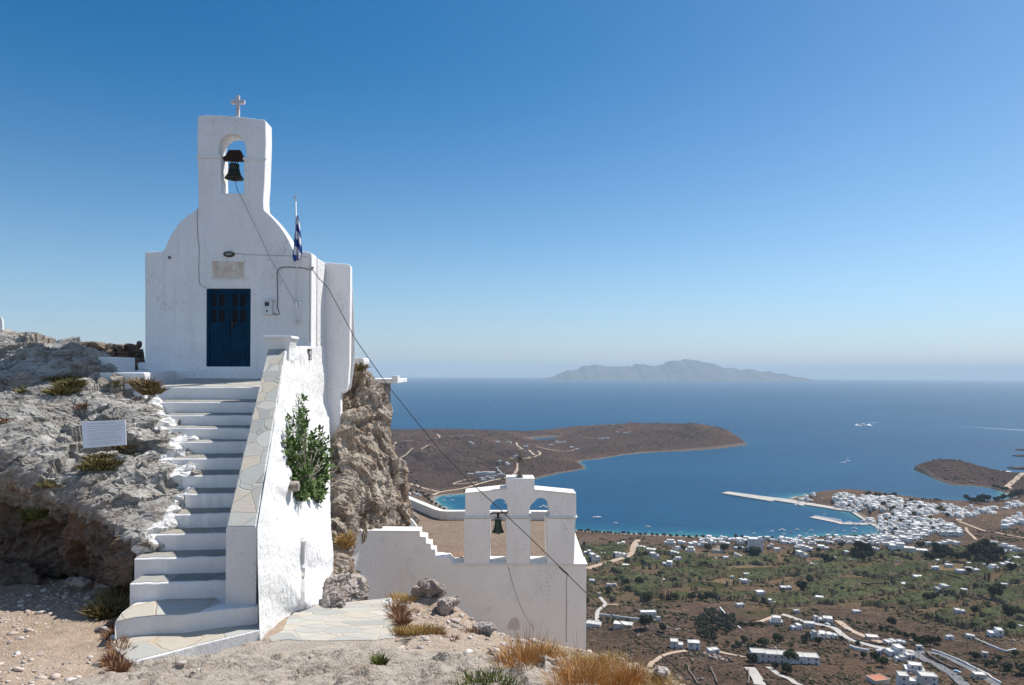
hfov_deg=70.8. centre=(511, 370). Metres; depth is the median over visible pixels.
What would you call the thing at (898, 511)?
distant houses
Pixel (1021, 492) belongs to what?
leafy tree
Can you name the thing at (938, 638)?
leafy tree
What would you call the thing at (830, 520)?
jetty
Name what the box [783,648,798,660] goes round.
leafy tree
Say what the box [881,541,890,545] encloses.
house
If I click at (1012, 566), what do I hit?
leafy tree
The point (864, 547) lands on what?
leafy tree
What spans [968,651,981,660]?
olive tree
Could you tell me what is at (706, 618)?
olive tree
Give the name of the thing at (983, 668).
field wall
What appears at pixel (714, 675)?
field wall
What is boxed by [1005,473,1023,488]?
path
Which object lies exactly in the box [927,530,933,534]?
house
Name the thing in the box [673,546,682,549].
house
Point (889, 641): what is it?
house
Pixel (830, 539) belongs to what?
house
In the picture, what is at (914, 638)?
leafy tree
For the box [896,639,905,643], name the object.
house
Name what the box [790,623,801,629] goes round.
house
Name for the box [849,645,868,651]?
field wall
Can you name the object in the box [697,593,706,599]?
leafy tree
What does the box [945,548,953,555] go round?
leafy tree
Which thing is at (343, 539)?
cushion bush
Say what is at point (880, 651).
house
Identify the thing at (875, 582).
field wall
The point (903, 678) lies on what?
house
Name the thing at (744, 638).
olive tree
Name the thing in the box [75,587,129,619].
spiky bush
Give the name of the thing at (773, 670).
road
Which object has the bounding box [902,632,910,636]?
leafy tree
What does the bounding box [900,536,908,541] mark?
house
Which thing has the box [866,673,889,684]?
house
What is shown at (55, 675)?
pebbles
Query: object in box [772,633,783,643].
leafy tree
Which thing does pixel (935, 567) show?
house
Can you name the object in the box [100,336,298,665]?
staircase
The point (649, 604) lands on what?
scrub
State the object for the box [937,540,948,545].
house
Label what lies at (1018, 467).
sea rock
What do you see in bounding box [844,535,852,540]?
house
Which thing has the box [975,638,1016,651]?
field wall
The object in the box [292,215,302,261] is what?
flag
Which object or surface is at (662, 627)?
leafy tree
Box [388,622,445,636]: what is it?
dry grass
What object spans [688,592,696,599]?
leafy tree
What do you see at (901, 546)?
hotel
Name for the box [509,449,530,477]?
cross
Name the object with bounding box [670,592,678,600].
leafy tree
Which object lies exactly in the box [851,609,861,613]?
house
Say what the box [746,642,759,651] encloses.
leafy tree
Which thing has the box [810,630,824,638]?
house
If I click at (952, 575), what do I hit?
field wall
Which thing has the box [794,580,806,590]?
leafy tree
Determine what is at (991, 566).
house
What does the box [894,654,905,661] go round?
house
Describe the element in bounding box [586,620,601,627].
house
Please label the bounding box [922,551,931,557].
leafy tree
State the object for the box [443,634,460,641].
dry grass
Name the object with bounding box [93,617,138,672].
dry grass
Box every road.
[586,539,640,568]
[595,597,606,620]
[745,667,765,684]
[766,667,802,684]
[781,614,915,652]
[911,652,969,684]
[916,651,1000,684]
[958,521,1023,537]
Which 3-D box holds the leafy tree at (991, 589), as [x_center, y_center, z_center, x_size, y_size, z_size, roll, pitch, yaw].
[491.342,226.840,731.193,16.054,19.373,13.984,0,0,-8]
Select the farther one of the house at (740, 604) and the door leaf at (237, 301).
the house at (740, 604)
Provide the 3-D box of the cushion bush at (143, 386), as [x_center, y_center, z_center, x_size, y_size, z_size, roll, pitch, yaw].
[-5.571,0.214,11.002,0.814,0.320,0.609,0,0,0]
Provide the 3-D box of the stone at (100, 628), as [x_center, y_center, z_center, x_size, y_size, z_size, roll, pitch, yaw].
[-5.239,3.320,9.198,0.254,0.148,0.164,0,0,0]
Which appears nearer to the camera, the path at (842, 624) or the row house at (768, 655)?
the row house at (768, 655)
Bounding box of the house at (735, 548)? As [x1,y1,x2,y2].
[733,546,744,549]
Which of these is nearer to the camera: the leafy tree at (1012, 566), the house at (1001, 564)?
the leafy tree at (1012, 566)
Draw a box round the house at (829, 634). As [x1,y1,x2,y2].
[825,631,837,638]
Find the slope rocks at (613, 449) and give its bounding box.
[407,422,1005,489]
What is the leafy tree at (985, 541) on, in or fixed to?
on the land
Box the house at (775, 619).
[769,615,782,624]
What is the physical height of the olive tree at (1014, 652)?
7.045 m
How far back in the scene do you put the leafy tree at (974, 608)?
658.18 m
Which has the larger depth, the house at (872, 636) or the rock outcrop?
the house at (872, 636)
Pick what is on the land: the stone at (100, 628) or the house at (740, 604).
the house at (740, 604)
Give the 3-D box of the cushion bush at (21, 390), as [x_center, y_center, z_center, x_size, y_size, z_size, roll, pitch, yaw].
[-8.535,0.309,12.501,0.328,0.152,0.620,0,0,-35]
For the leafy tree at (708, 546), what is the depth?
975.10 m
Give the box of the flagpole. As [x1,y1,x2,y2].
[292,195,300,323]
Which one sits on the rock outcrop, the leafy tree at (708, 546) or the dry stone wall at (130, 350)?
the dry stone wall at (130, 350)
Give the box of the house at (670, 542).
[665,539,675,544]
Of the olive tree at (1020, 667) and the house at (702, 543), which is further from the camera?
the house at (702, 543)
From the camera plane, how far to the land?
908.72 m
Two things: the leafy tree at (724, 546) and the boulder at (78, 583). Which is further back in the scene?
the leafy tree at (724, 546)
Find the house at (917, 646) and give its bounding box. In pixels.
[915,644,922,649]
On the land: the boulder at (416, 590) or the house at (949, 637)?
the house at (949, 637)
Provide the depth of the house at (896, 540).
1000.78 m
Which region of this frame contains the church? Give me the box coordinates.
[353,475,586,649]
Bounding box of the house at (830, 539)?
[827,537,835,541]
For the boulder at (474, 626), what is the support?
on the ground at (75, 636)
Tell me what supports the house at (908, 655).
on the land
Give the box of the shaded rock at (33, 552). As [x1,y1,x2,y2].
[0,502,135,590]
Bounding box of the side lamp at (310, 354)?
[307,349,311,359]
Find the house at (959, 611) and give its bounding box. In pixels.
[953,608,965,613]
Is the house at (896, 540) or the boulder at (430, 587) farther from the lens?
the house at (896, 540)
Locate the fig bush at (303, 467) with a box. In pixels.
[281,392,336,503]
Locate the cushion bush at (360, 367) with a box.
[354,361,371,370]
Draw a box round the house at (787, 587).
[779,585,791,589]
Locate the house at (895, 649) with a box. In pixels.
[884,644,905,655]
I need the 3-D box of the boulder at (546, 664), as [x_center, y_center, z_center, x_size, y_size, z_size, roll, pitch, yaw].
[0.371,3.317,7.441,0.955,0.722,1.447,0,0,0]
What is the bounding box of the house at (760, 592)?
[754,589,764,594]
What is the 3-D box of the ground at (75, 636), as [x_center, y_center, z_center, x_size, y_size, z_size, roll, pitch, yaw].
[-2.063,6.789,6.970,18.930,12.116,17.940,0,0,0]
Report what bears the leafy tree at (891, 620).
on the land
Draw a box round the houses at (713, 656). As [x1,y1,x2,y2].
[593,623,1023,684]
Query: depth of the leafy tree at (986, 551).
879.15 m
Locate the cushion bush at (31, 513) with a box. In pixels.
[13,506,48,521]
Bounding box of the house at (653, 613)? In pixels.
[640,610,656,616]
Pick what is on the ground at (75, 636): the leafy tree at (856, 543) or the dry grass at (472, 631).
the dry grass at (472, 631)
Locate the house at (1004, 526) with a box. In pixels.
[1000,524,1009,528]
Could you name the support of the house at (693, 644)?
on the land
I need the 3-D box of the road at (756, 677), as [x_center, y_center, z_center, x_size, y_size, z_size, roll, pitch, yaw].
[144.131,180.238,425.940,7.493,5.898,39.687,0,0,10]
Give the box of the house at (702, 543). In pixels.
[698,541,707,546]
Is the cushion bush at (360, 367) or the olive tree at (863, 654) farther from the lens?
the olive tree at (863, 654)
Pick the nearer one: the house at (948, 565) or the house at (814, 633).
the house at (814, 633)
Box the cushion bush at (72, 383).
[38,373,89,395]
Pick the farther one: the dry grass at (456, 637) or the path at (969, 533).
the path at (969, 533)
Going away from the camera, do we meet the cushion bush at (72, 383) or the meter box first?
the cushion bush at (72, 383)
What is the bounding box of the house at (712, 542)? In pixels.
[709,540,717,543]
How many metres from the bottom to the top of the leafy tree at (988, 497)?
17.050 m
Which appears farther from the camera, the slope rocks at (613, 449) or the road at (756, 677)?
the slope rocks at (613, 449)
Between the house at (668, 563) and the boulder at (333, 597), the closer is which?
the boulder at (333, 597)
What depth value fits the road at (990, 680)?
476.35 m
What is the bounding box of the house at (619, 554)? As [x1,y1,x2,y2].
[613,551,626,557]
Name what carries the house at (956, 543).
on the land
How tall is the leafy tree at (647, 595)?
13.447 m
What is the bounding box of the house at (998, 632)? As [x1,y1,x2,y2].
[986,627,1003,637]
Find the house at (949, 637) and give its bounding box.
[945,634,953,639]
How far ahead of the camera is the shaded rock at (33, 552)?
11.21 m
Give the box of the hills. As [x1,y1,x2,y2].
[540,359,815,381]
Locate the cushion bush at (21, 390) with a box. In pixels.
[10,385,30,392]
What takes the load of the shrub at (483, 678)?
on the ground at (75, 636)
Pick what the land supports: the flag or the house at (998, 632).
the house at (998, 632)
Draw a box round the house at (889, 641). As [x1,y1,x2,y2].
[883,638,897,644]
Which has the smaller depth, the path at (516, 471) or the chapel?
the chapel
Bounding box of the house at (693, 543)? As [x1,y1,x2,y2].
[688,541,697,544]
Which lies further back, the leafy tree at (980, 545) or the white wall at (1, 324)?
the leafy tree at (980, 545)
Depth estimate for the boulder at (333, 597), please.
10.32 m
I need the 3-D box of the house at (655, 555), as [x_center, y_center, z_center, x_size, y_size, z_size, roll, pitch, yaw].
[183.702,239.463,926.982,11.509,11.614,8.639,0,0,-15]
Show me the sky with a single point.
(809, 189)
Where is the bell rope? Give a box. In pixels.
[235,178,293,299]
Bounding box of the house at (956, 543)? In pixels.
[952,541,961,544]
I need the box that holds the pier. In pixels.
[722,491,872,523]
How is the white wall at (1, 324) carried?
on the rock outcrop
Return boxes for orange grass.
[474,632,566,670]
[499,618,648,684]
[532,643,691,684]
[535,648,624,684]
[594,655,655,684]
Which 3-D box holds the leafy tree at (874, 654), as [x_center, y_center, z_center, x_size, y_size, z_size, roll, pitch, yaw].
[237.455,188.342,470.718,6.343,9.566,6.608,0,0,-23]
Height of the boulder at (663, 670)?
0.273 m
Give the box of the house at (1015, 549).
[1013,547,1022,551]
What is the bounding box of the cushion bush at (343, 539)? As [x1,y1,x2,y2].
[332,528,358,549]
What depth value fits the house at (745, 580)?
791.48 m
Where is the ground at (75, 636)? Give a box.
[0,576,680,684]
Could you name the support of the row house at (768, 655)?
on the land
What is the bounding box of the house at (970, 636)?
[965,633,974,638]
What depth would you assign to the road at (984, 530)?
1100.11 m
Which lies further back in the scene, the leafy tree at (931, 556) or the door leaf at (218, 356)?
the leafy tree at (931, 556)
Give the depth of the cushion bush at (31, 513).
11.22 m
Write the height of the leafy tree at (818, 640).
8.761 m
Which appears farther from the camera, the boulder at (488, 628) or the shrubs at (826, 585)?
the shrubs at (826, 585)
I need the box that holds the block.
[98,357,134,370]
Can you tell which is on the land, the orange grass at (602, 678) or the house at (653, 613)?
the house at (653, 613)
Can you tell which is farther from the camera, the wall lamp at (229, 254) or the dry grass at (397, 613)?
the wall lamp at (229, 254)
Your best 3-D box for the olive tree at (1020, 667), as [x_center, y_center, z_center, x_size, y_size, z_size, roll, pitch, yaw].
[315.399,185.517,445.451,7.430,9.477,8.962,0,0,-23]
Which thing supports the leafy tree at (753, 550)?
on the land
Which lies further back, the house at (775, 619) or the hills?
the hills
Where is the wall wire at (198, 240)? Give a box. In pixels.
[197,208,205,287]
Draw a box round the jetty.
[810,516,869,524]
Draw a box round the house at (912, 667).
[903,661,924,673]
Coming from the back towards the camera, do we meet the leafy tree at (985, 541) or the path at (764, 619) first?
the leafy tree at (985, 541)
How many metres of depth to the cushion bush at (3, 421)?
11.54 m
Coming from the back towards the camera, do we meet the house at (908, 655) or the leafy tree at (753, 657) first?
the house at (908, 655)
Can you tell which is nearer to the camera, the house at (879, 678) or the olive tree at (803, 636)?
the house at (879, 678)
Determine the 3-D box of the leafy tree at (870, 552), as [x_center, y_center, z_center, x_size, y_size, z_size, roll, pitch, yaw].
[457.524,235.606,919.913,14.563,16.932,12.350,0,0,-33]
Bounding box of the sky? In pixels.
[0,0,1023,380]
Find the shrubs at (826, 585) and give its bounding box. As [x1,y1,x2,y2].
[581,542,1023,636]
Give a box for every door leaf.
[209,292,227,365]
[228,292,247,365]
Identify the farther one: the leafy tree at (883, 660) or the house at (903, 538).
the house at (903, 538)
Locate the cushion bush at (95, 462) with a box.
[73,450,128,470]
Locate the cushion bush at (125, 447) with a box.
[105,444,141,453]
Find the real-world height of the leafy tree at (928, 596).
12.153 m
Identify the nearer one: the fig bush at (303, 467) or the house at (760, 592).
the fig bush at (303, 467)
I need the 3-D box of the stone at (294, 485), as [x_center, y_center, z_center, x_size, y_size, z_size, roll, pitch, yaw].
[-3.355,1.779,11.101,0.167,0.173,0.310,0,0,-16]
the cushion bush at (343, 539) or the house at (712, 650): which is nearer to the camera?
the cushion bush at (343, 539)
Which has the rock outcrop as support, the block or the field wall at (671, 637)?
the block
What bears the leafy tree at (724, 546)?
on the land
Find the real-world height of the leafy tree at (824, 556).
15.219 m
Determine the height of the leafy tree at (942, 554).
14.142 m
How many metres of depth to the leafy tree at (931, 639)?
534.29 m
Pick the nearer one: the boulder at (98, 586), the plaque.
the boulder at (98, 586)
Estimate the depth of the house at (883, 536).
1020.07 m
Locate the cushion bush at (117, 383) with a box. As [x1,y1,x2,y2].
[111,381,121,386]
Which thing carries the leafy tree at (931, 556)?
on the land
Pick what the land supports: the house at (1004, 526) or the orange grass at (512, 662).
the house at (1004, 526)
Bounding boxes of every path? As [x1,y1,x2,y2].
[432,463,517,494]
[647,650,686,666]
[719,651,746,656]
[757,615,778,621]
[834,620,882,642]
[964,527,976,539]
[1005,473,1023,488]
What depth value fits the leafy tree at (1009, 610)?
642.44 m
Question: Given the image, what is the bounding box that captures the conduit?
[273,267,312,314]
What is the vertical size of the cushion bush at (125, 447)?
0.224 m
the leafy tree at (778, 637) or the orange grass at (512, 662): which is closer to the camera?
the orange grass at (512, 662)
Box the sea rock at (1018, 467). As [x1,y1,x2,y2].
[1007,466,1023,468]
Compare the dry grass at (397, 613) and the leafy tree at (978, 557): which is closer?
the dry grass at (397, 613)
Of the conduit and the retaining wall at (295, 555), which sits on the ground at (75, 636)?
the retaining wall at (295, 555)
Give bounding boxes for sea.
[374,377,1023,539]
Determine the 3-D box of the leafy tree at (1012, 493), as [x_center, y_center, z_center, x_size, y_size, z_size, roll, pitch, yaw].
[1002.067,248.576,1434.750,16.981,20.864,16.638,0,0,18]
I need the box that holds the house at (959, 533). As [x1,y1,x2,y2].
[955,531,963,536]
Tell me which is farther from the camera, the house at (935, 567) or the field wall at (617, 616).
the house at (935, 567)
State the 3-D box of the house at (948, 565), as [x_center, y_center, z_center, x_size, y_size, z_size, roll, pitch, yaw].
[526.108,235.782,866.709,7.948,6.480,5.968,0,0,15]
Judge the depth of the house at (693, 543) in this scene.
1017.63 m
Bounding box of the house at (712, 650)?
[706,647,718,653]
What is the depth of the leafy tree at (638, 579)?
774.21 m
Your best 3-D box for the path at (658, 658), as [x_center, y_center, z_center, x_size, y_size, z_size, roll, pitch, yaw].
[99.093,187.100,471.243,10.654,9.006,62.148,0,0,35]
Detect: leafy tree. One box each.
[621,578,629,583]
[634,576,643,582]
[639,613,653,628]
[642,592,653,599]
[657,623,666,630]
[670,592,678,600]
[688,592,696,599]
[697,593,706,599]
[703,544,711,550]
[720,543,728,549]
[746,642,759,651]
[747,653,758,664]
[748,545,761,554]
[756,637,769,645]
[771,662,778,669]
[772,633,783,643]
[781,662,792,673]
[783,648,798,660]
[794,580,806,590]
[813,636,821,644]
[820,554,829,559]
[850,547,859,552]
[851,552,861,557]
[853,540,864,549]
[857,551,866,558]
[859,541,873,551]
[865,549,875,556]
[869,651,879,662]
[875,656,888,666]
[886,617,896,626]
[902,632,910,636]
[912,635,918,643]
[915,541,924,547]
[916,635,928,644]
[921,593,932,599]
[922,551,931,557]
[926,635,936,645]
[928,552,938,559]
[930,592,938,597]
[932,544,944,553]
[936,635,941,643]
[938,552,946,557]
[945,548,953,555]
[952,552,962,560]
[962,551,971,560]
[965,544,980,553]
[970,605,979,614]
[971,542,985,549]
[973,554,986,561]
[977,538,990,548]
[979,547,992,555]
[983,495,991,499]
[986,553,1000,563]
[987,542,997,547]
[987,585,1003,595]
[992,546,1004,554]
[993,583,1006,588]
[1002,604,1018,614]
[1005,563,1017,570]
[1007,621,1015,628]
[1009,490,1018,497]
[1013,489,1023,497]
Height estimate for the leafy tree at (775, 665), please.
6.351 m
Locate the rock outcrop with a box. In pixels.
[0,329,201,556]
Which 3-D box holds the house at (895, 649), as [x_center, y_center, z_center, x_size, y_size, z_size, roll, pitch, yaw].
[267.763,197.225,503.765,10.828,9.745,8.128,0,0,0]
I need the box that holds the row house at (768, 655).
[749,648,819,664]
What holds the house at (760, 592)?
on the land
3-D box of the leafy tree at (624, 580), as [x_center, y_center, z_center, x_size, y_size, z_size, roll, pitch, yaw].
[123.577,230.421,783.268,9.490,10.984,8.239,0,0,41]
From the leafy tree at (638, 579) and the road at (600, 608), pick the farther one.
the leafy tree at (638, 579)
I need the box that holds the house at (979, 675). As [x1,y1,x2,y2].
[971,671,986,679]
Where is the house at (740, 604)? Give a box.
[735,602,744,606]
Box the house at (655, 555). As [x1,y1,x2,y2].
[649,552,659,558]
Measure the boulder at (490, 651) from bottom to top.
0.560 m
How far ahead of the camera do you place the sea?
2853.45 m
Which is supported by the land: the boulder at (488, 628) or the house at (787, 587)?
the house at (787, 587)
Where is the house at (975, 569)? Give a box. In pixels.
[964,566,979,571]
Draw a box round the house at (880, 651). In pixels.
[875,649,882,654]
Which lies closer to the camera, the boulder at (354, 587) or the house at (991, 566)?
the boulder at (354, 587)
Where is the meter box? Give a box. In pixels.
[263,299,274,314]
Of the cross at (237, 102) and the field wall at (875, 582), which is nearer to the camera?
the cross at (237, 102)
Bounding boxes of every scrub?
[390,422,1023,490]
[577,528,1023,629]
[586,616,1023,684]
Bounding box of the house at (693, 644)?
[687,639,699,650]
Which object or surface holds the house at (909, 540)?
on the land
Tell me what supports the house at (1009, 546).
on the land
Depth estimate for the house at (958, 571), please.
840.04 m
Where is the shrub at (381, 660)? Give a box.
[368,650,390,665]
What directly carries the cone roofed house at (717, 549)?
on the land
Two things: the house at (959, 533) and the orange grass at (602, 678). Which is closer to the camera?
the orange grass at (602, 678)
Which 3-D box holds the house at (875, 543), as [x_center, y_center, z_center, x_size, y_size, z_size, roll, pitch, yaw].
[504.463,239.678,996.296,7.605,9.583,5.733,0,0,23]
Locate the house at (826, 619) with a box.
[814,615,832,622]
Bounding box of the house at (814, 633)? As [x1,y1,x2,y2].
[811,630,819,639]
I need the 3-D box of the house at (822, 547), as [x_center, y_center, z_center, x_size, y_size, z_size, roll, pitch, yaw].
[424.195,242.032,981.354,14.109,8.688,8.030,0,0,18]
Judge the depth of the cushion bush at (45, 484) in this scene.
10.75 m
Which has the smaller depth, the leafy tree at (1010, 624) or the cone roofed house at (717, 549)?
the leafy tree at (1010, 624)
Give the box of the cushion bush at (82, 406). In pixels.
[73,402,89,409]
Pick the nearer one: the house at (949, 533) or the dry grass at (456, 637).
the dry grass at (456, 637)
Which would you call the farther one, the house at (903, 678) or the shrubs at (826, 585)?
the shrubs at (826, 585)
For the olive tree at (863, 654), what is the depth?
481.25 m
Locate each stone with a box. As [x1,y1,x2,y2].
[94,626,108,634]
[289,481,299,491]
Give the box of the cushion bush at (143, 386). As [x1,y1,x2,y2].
[121,376,169,394]
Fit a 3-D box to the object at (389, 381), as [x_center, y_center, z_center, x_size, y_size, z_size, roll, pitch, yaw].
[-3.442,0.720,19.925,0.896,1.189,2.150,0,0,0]
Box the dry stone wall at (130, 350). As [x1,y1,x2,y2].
[81,341,144,369]
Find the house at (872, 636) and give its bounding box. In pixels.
[865,633,878,639]
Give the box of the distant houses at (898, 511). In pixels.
[794,492,1023,532]
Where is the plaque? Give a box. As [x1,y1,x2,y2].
[81,420,126,447]
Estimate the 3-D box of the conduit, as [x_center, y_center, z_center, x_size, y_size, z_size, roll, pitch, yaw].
[-4.622,-1.685,15.188,0.825,1.033,0.020,0,0,0]
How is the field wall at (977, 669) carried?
on the land
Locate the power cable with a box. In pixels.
[312,269,696,684]
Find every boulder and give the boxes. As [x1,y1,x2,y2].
[63,576,92,590]
[93,580,108,588]
[320,587,346,607]
[323,572,369,601]
[410,585,423,597]
[417,578,446,597]
[436,596,459,615]
[472,621,487,630]
[474,649,498,657]
[478,621,496,634]
[508,654,574,675]
[653,665,669,681]
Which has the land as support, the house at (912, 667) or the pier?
the house at (912, 667)
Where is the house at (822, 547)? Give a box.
[817,544,828,549]
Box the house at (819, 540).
[814,539,824,542]
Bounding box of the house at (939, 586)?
[934,583,949,591]
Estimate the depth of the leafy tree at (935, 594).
716.07 m
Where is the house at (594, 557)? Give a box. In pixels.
[589,552,600,561]
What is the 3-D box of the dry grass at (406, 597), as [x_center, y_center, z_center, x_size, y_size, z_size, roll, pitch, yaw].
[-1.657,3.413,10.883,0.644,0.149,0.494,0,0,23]
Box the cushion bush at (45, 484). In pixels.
[33,477,65,487]
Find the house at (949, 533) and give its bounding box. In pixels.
[944,530,955,536]
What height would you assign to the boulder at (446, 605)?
0.324 m
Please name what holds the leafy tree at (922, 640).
on the land
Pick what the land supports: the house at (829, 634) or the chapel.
the house at (829, 634)
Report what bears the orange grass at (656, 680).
on the ground at (75, 636)
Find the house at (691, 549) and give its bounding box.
[686,546,694,552]
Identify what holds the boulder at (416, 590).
on the ground at (75, 636)
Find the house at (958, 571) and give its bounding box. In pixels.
[954,569,966,573]
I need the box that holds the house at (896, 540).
[888,539,901,542]
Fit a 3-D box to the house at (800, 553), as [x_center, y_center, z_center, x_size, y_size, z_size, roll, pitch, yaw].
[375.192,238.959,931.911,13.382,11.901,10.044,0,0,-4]
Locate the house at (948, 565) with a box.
[945,563,953,566]
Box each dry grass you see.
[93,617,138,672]
[380,599,417,626]
[385,590,418,601]
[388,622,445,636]
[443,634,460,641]
[458,627,475,633]
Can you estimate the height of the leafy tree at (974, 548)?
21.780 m
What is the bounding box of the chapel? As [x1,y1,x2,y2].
[138,115,368,456]
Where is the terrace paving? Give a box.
[269,598,395,641]
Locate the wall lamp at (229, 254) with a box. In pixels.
[223,251,234,256]
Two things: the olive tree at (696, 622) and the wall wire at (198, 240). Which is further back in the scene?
the olive tree at (696, 622)
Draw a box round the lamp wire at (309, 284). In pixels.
[234,253,309,340]
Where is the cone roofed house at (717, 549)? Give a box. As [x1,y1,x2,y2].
[712,545,723,552]
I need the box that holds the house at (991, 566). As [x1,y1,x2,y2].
[987,564,998,569]
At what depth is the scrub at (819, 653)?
498.23 m
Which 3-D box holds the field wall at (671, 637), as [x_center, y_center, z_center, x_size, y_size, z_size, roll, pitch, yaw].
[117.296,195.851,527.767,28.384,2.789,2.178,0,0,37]
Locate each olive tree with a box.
[693,620,702,625]
[702,616,709,620]
[710,617,715,625]
[734,640,742,646]
[740,635,748,642]
[800,634,808,638]
[860,651,866,658]
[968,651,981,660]
[983,659,990,664]
[988,660,998,666]
[994,655,1002,661]
[999,662,1012,670]
[1012,650,1018,657]
[1015,663,1023,672]
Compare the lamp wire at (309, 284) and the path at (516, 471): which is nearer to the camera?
the lamp wire at (309, 284)
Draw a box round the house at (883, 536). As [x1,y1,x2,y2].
[880,534,891,540]
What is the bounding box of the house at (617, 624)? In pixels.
[613,620,632,629]
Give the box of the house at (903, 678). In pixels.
[896,670,915,684]
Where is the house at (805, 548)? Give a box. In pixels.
[801,544,812,550]
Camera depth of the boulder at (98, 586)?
10.65 m
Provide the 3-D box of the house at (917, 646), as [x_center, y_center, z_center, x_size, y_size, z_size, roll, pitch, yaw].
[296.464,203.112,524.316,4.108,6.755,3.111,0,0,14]
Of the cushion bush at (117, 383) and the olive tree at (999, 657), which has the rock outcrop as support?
the cushion bush at (117, 383)
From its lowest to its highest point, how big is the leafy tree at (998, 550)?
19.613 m
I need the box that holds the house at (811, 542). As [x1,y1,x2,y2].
[808,541,815,544]
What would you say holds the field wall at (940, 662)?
on the land
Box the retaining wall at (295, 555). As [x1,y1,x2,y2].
[257,346,333,639]
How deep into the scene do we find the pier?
1386.98 m
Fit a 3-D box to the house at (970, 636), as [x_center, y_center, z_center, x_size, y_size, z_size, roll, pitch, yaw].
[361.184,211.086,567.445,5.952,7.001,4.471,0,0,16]
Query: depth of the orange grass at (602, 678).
6.34 m
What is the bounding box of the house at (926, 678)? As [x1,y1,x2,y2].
[917,671,937,684]
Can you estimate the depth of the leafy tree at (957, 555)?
882.97 m
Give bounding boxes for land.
[391,422,1023,684]
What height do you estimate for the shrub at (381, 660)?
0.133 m
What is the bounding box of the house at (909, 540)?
[906,538,913,542]
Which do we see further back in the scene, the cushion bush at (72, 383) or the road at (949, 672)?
the road at (949, 672)
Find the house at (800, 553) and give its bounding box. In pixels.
[795,550,807,557]
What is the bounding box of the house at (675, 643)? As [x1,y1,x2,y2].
[670,638,682,648]
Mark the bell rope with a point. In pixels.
(261, 239)
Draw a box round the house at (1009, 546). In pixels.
[1006,545,1016,548]
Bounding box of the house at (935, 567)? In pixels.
[931,566,939,569]
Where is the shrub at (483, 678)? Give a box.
[452,664,521,684]
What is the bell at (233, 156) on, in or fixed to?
attached to the chapel
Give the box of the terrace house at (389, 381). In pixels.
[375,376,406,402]
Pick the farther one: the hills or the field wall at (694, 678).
the hills
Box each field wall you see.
[599,613,655,620]
[655,633,686,640]
[688,665,698,684]
[710,666,717,683]
[849,635,906,645]
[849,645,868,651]
[861,582,886,583]
[925,650,957,669]
[931,649,1001,682]
[936,572,978,581]
[957,659,999,675]
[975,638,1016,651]
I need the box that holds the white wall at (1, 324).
[0,317,3,331]
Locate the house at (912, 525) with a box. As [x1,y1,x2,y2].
[910,523,919,527]
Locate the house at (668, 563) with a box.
[662,560,672,566]
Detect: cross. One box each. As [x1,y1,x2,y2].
[231,95,244,116]
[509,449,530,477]
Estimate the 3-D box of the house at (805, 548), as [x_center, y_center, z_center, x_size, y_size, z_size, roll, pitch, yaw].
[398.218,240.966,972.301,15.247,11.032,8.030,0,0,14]
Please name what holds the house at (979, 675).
on the land
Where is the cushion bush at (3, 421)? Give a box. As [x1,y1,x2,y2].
[0,418,13,423]
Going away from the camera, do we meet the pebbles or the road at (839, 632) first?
the pebbles
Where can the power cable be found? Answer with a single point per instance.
(485, 495)
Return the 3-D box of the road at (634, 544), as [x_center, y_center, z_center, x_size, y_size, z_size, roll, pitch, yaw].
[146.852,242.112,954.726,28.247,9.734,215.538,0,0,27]
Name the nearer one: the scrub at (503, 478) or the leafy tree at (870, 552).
the leafy tree at (870, 552)
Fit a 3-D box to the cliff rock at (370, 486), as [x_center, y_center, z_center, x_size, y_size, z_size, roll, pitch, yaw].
[-3.064,2.506,15.400,2.660,5.249,7.971,0,0,-10]
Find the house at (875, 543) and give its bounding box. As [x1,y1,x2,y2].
[873,540,879,545]
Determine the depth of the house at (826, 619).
617.95 m
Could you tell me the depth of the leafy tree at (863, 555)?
908.92 m
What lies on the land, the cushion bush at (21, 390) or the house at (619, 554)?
the house at (619, 554)
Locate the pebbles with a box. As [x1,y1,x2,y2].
[0,579,683,684]
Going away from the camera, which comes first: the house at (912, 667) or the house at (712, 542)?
the house at (912, 667)
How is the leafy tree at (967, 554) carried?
on the land
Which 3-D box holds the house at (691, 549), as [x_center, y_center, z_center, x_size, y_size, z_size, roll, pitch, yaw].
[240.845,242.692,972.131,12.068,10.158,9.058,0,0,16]
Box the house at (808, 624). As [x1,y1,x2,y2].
[803,620,814,628]
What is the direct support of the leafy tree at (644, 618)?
on the land
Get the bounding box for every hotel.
[468,471,495,474]
[747,536,762,551]
[888,542,928,553]
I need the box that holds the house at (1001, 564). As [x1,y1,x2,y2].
[999,561,1008,566]
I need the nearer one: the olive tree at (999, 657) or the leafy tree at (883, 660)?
the leafy tree at (883, 660)
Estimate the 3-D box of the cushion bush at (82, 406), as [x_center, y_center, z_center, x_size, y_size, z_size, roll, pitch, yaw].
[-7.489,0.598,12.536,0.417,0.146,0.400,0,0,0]
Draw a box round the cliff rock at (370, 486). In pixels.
[330,369,420,574]
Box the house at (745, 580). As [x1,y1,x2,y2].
[739,578,750,583]
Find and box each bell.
[222,150,243,180]
[490,512,507,533]
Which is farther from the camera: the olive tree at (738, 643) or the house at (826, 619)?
the house at (826, 619)
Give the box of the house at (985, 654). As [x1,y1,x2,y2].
[981,651,988,657]
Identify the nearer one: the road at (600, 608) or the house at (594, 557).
the road at (600, 608)
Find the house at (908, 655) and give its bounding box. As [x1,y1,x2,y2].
[904,652,914,658]
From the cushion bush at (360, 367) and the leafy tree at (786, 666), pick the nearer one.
the cushion bush at (360, 367)

